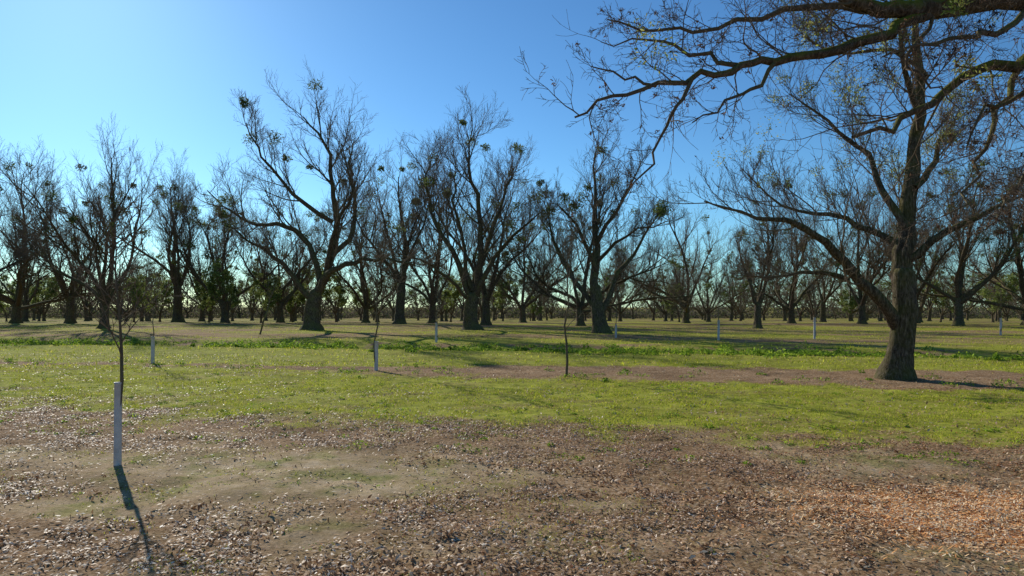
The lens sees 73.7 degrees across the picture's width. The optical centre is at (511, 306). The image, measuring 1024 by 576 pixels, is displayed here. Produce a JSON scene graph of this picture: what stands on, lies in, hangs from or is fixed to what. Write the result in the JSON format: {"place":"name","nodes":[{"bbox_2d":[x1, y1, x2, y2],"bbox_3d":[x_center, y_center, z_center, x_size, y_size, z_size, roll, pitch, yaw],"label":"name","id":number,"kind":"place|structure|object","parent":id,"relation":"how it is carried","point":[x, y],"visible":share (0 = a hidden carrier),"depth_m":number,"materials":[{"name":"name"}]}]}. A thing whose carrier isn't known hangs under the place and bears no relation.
{"place":"outdoors","nodes":[
{"label":"outdoors","id":0,"kind":"place"},
{"bbox_2d":[0,307,1023,575],"bbox_3d":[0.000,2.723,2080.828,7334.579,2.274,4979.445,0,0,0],"label":"ground","id":1,"kind":"structure","parent":0,"point":[326,467],"depth_m":8.09,"materials":[{"name":"soil"}]},
{"bbox_2d":[0,282,15,321],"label":"evergreen tree","id":2,"kind":"object","parent":1,"relation":"on","point":[3,307],"visible":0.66,"depth_m":102.39,"materials":[{"name":"green plant"}]},
{"bbox_2d":[28,267,59,321],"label":"evergreen tree","id":3,"kind":"object","parent":1,"relation":"on","point":[52,292],"visible":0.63,"depth_m":110.20,"materials":[{"name":"green plant"}]},
{"bbox_2d":[0,169,91,282],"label":"pecan tree","id":4,"kind":"object","parent":1,"relation":"on","point":[11,265],"visible":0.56,"depth_m":67.34,"materials":[{"name":"brown plant"}]},
{"bbox_2d":[3,152,129,322],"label":"pecan tree","id":5,"kind":"object","parent":1,"relation":"on","point":[70,310],"visible":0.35,"depth_m":77.73,"materials":[{"name":"brown plant"}]},
{"bbox_2d":[0,113,166,328],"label":"pecan tree","id":6,"kind":"object","parent":1,"relation":"on","point":[113,208],"visible":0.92,"depth_m":50.04,"materials":[{"name":"brown plant"}]},
{"bbox_2d":[0,134,168,322],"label":"pecan tree","id":7,"kind":"object","parent":1,"relation":"on","point":[16,313],"visible":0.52,"depth_m":76.64,"materials":[{"name":"brown plant"}]},
{"bbox_2d":[67,184,192,465],"bbox_3d":[-3.967,0.179,7.104,1.111,3.028,0.843,0,0,-33],"label":"young pecan tree","id":8,"kind":"object","parent":1,"relation":"on","point":[117,449],"visible":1,"depth_m":7.07,"materials":[{"name":"brown plant"}]},
{"bbox_2d":[66,148,213,321],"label":"pecan tree","id":9,"kind":"object","parent":1,"relation":"on","point":[174,272],"visible":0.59,"depth_m":93.64,"materials":[{"name":"brown plant"}]},
{"bbox_2d":[121,274,160,321],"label":"evergreen tree","id":10,"kind":"object","parent":1,"relation":"on","point":[134,298],"visible":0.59,"depth_m":98.34,"materials":[{"name":"green plant"}]},
{"bbox_2d":[138,259,168,362],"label":"young pecan tree","id":11,"kind":"object","parent":1,"relation":"on","point":[153,339],"visible":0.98,"depth_m":20.10,"materials":[{"name":"brown plant"}]},
{"bbox_2d":[150,273,184,321],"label":"evergreen tree","id":12,"kind":"object","parent":1,"relation":"on","point":[171,294],"visible":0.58,"depth_m":99.89,"materials":[{"name":"green plant"}]},
{"bbox_2d":[192,275,225,322],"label":"evergreen tree","id":13,"kind":"object","parent":1,"relation":"on","point":[203,298],"visible":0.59,"depth_m":87.86,"materials":[{"name":"green plant"}]},
{"bbox_2d":[202,258,241,322],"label":"evergreen tree","id":14,"kind":"object","parent":1,"relation":"on","point":[230,290],"visible":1,"depth_m":77.20,"materials":[{"name":"green plant"}]},
{"bbox_2d":[142,177,320,322],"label":"pecan tree","id":15,"kind":"object","parent":1,"relation":"on","point":[191,268],"visible":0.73,"depth_m":83.92,"materials":[{"name":"brown plant"}]},
{"bbox_2d":[246,270,285,322],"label":"evergreen tree","id":16,"kind":"object","parent":1,"relation":"on","point":[265,294],"visible":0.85,"depth_m":83.25,"materials":[{"name":"green plant"}]},
{"bbox_2d":[259,263,287,333],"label":"young pecan tree","id":17,"kind":"object","parent":1,"relation":"on","point":[270,296],"visible":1,"depth_m":41.13,"materials":[{"name":"brown plant"}]},
{"bbox_2d":[212,192,360,322],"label":"pecan tree","id":18,"kind":"object","parent":1,"relation":"on","point":[307,270],"visible":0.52,"depth_m":86.56,"materials":[{"name":"brown plant"}]},
{"bbox_2d":[286,281,308,321],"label":"evergreen tree","id":19,"kind":"object","parent":1,"relation":"on","point":[299,301],"visible":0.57,"depth_m":92.00,"materials":[{"name":"green plant"}]},
{"bbox_2d":[180,54,449,329],"bbox_3d":[-14.637,-8.322,49.294,20.995,20.509,11.219,0,0,0],"label":"pecan tree","id":20,"kind":"object","parent":1,"relation":"on","point":[311,317],"visible":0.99,"depth_m":48.40,"materials":[{"name":"brown plant"}]},
{"bbox_2d":[313,261,347,321],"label":"evergreen tree","id":21,"kind":"object","parent":1,"relation":"on","point":[338,291],"visible":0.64,"depth_m":95.44,"materials":[{"name":"green plant"}]},
{"bbox_2d":[295,176,422,322],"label":"pecan tree","id":22,"kind":"object","parent":1,"relation":"on","point":[366,305],"visible":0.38,"depth_m":86.28,"materials":[{"name":"brown plant"}]},
{"bbox_2d":[348,286,372,313],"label":"evergreen tree","id":23,"kind":"object","parent":1,"relation":"on","point":[355,300],"visible":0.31,"depth_m":109.23,"materials":[{"name":"green plant"}]},
{"bbox_2d":[301,135,445,323],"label":"pecan tree","id":24,"kind":"object","parent":1,"relation":"on","point":[399,317],"visible":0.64,"depth_m":72.54,"materials":[{"name":"brown plant"}]},
{"bbox_2d":[355,216,409,369],"bbox_3d":[-3.352,-0.337,17.705,1.452,4.069,1.149,0,0,0],"label":"young pecan tree","id":25,"kind":"object","parent":1,"relation":"on","point":[375,347],"visible":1,"depth_m":17.68,"materials":[{"name":"brown plant"}]},
{"bbox_2d":[363,164,475,322],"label":"pecan tree","id":26,"kind":"object","parent":1,"relation":"on","point":[431,299],"visible":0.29,"depth_m":79.35,"materials":[{"name":"brown plant"}]},
{"bbox_2d":[429,276,447,341],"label":"young pecan tree","id":27,"kind":"object","parent":1,"relation":"on","point":[436,327],"visible":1,"depth_m":31.73,"materials":[{"name":"white plastic"}]},
{"bbox_2d":[442,270,472,321],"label":"evergreen tree","id":28,"kind":"object","parent":1,"relation":"on","point":[454,294],"visible":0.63,"depth_m":99.52,"materials":[{"name":"green plant"}]},
{"bbox_2d":[372,82,572,329],"bbox_3d":[-2.515,-7.071,51.654,13.932,18.009,12.158,0,0,0],"label":"pecan tree","id":29,"kind":"object","parent":1,"relation":"on","point":[472,291],"visible":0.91,"depth_m":50.66,"materials":[{"name":"brown plant"}]},
{"bbox_2d":[399,135,555,324],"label":"pecan tree","id":30,"kind":"object","parent":1,"relation":"on","point":[486,318],"visible":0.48,"depth_m":65.57,"materials":[{"name":"brown plant"}]},
{"bbox_2d":[492,270,522,320],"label":"evergreen tree","id":31,"kind":"object","parent":1,"relation":"on","point":[498,303],"visible":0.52,"depth_m":120.00,"materials":[{"name":"green plant"}]},
{"bbox_2d":[0,284,1022,318],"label":"distant woodland","id":32,"kind":"object","parent":1,"relation":"on","point":[513,311],"visible":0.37,"depth_m":230.16,"materials":[{"name":"green plant"}]},
{"bbox_2d":[0,325,1023,575],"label":"grass","id":33,"kind":"structure","parent":1,"relation":"on","point":[412,419],"depth_m":13.13,"materials":[{"name":"green plant"}]},
{"bbox_2d":[0,207,1023,321],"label":"distant pecan orchard","id":34,"kind":"object","parent":1,"relation":"on","point":[740,294],"visible":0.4,"depth_m":134.64,"materials":[{"name":"brown plant"}]},
{"bbox_2d":[0,410,1023,575],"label":"wood chips","id":35,"kind":"object","parent":1,"relation":"on","point":[969,516],"visible":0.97,"depth_m":5.42,"materials":[{"name":"brown wood"}]},
{"bbox_2d":[0,336,1023,575],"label":"weeds","id":36,"kind":"object","parent":1,"relation":"on","point":[538,349],"visible":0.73,"depth_m":22.82,"materials":[{"name":"green plant"}]},
{"bbox_2d":[0,352,1023,575],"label":"leaf litter","id":37,"kind":"object","parent":1,"relation":"on","point":[703,550],"visible":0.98,"depth_m":5.84,"materials":[{"name":"brown plant"}]},
{"bbox_2d":[527,296,543,320],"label":"evergreen tree","id":38,"kind":"object","parent":1,"relation":"on","point":[540,309],"visible":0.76,"depth_m":144.51,"materials":[{"name":"green plant"}]},
{"bbox_2d":[468,172,625,322],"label":"pecan tree","id":39,"kind":"object","parent":1,"relation":"on","point":[523,306],"visible":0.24,"depth_m":86.07,"materials":[{"name":"brown plant"}]},
{"bbox_2d":[538,207,602,375],"bbox_3d":[1.331,-0.317,16.048,1.436,4.034,0.988,0,0,25],"label":"young pecan tree","id":40,"kind":"object","parent":1,"relation":"on","point":[571,239],"visible":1,"depth_m":16.19,"materials":[{"name":"brown plant"}]},
{"bbox_2d":[520,108,692,333],"bbox_3d":[5.333,-5.493,42.246,10.002,14.777,8.688,0,0,0],"label":"pecan tree","id":41,"kind":"object","parent":1,"relation":"on","point":[598,305],"visible":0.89,"depth_m":42.81,"materials":[{"name":"brown plant"}]},
{"bbox_2d":[483,145,747,325],"bbox_3d":[8.855,-6.125,61.077,24.344,16.021,14.980,0,0,4],"label":"pecan tree","id":42,"kind":"object","parent":1,"relation":"on","point":[581,306],"visible":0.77,"depth_m":61.11,"materials":[{"name":"brown plant"}]},
{"bbox_2d":[606,284,627,337],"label":"young pecan tree","id":43,"kind":"object","parent":1,"relation":"on","point":[616,309],"visible":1,"depth_m":36.70,"materials":[{"name":"brown plant"}]},
{"bbox_2d":[604,173,735,322],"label":"pecan tree","id":44,"kind":"object","parent":1,"relation":"on","point":[686,309],"visible":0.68,"depth_m":78.98,"materials":[{"name":"brown plant"}]},
{"bbox_2d":[661,281,683,321],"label":"evergreen tree","id":45,"kind":"object","parent":1,"relation":"on","point":[667,304],"visible":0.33,"depth_m":100.31,"materials":[{"name":"green plant"}]},
{"bbox_2d":[700,280,727,339],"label":"young pecan tree","id":46,"kind":"object","parent":1,"relation":"on","point":[718,326],"visible":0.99,"depth_m":33.82,"materials":[{"name":"white plastic"}]},
{"bbox_2d":[728,164,799,328],"bbox_3d":[19.241,-4.341,52.010,5.711,12.177,10.394,0,0,12],"label":"pecan tree","id":47,"kind":"object","parent":1,"relation":"on","point":[757,301],"visible":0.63,"depth_m":52.05,"materials":[{"name":"brown plant"}]},
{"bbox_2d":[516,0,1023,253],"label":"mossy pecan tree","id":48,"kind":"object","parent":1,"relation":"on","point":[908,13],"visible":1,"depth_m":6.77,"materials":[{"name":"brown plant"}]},
{"bbox_2d":[723,176,854,322],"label":"pecan tree","id":49,"kind":"object","parent":1,"relation":"on","point":[792,304],"visible":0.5,"depth_m":74.08,"materials":[{"name":"brown plant"}]},
{"bbox_2d":[807,282,822,338],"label":"young pecan tree","id":50,"kind":"object","parent":1,"relation":"on","point":[814,324],"visible":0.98,"depth_m":35.11,"materials":[{"name":"brown plant"}]},
{"bbox_2d":[624,0,1023,380],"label":"pecan tree","id":51,"kind":"object","parent":1,"relation":"on","point":[900,312],"visible":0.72,"depth_m":15.73,"materials":[{"name":"brown plant"}]},
{"bbox_2d":[838,288,862,320],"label":"evergreen tree","id":52,"kind":"object","parent":1,"relation":"on","point":[852,302],"visible":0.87,"depth_m":120.24,"materials":[{"name":"green plant"}]},
{"bbox_2d":[819,167,949,323],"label":"pecan tree","id":53,"kind":"object","parent":1,"relation":"on","point":[860,299],"visible":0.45,"depth_m":67.50,"materials":[{"name":"brown plant"}]},
{"bbox_2d":[858,167,966,322],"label":"pecan tree","id":54,"kind":"object","parent":1,"relation":"on","point":[922,286],"visible":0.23,"depth_m":68.89,"materials":[{"name":"brown plant"}]},
{"bbox_2d":[827,131,1023,325],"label":"pecan tree","id":55,"kind":"object","parent":1,"relation":"on","point":[961,299],"visible":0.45,"depth_m":59.42,"materials":[{"name":"brown plant"}]},
{"bbox_2d":[922,275,964,321],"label":"evergreen tree","id":56,"kind":"object","parent":1,"relation":"on","point":[942,303],"visible":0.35,"depth_m":90.28,"materials":[{"name":"green plant"}]},
{"bbox_2d":[876,147,1023,324],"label":"pecan tree","id":57,"kind":"object","parent":1,"relation":"on","point":[1019,299],"visible":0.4,"depth_m":69.44,"materials":[{"name":"brown plant"}]},
{"bbox_2d":[971,272,1018,321],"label":"evergreen tree","id":58,"kind":"object","parent":1,"relation":"on","point":[984,292],"visible":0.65,"depth_m":93.99,"materials":[{"name":"green plant"}]},
{"bbox_2d":[984,280,1009,334],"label":"young pecan tree","id":59,"kind":"object","parent":1,"relation":"on","point":[1000,331],"visible":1,"depth_m":39.94,"materials":[{"name":"brown plant"}]},
{"bbox_2d":[993,123,1023,240],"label":"pecan tree","id":60,"kind":"object","parent":1,"relation":"on","point":[1018,225],"visible":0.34,"depth_m":63.42,"materials":[{"name":"brown plant"}]},
{"bbox_2d":[0,0,1023,307],"label":"sky","id":61,"kind":"structure","parent":0,"point":[167,70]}
]}

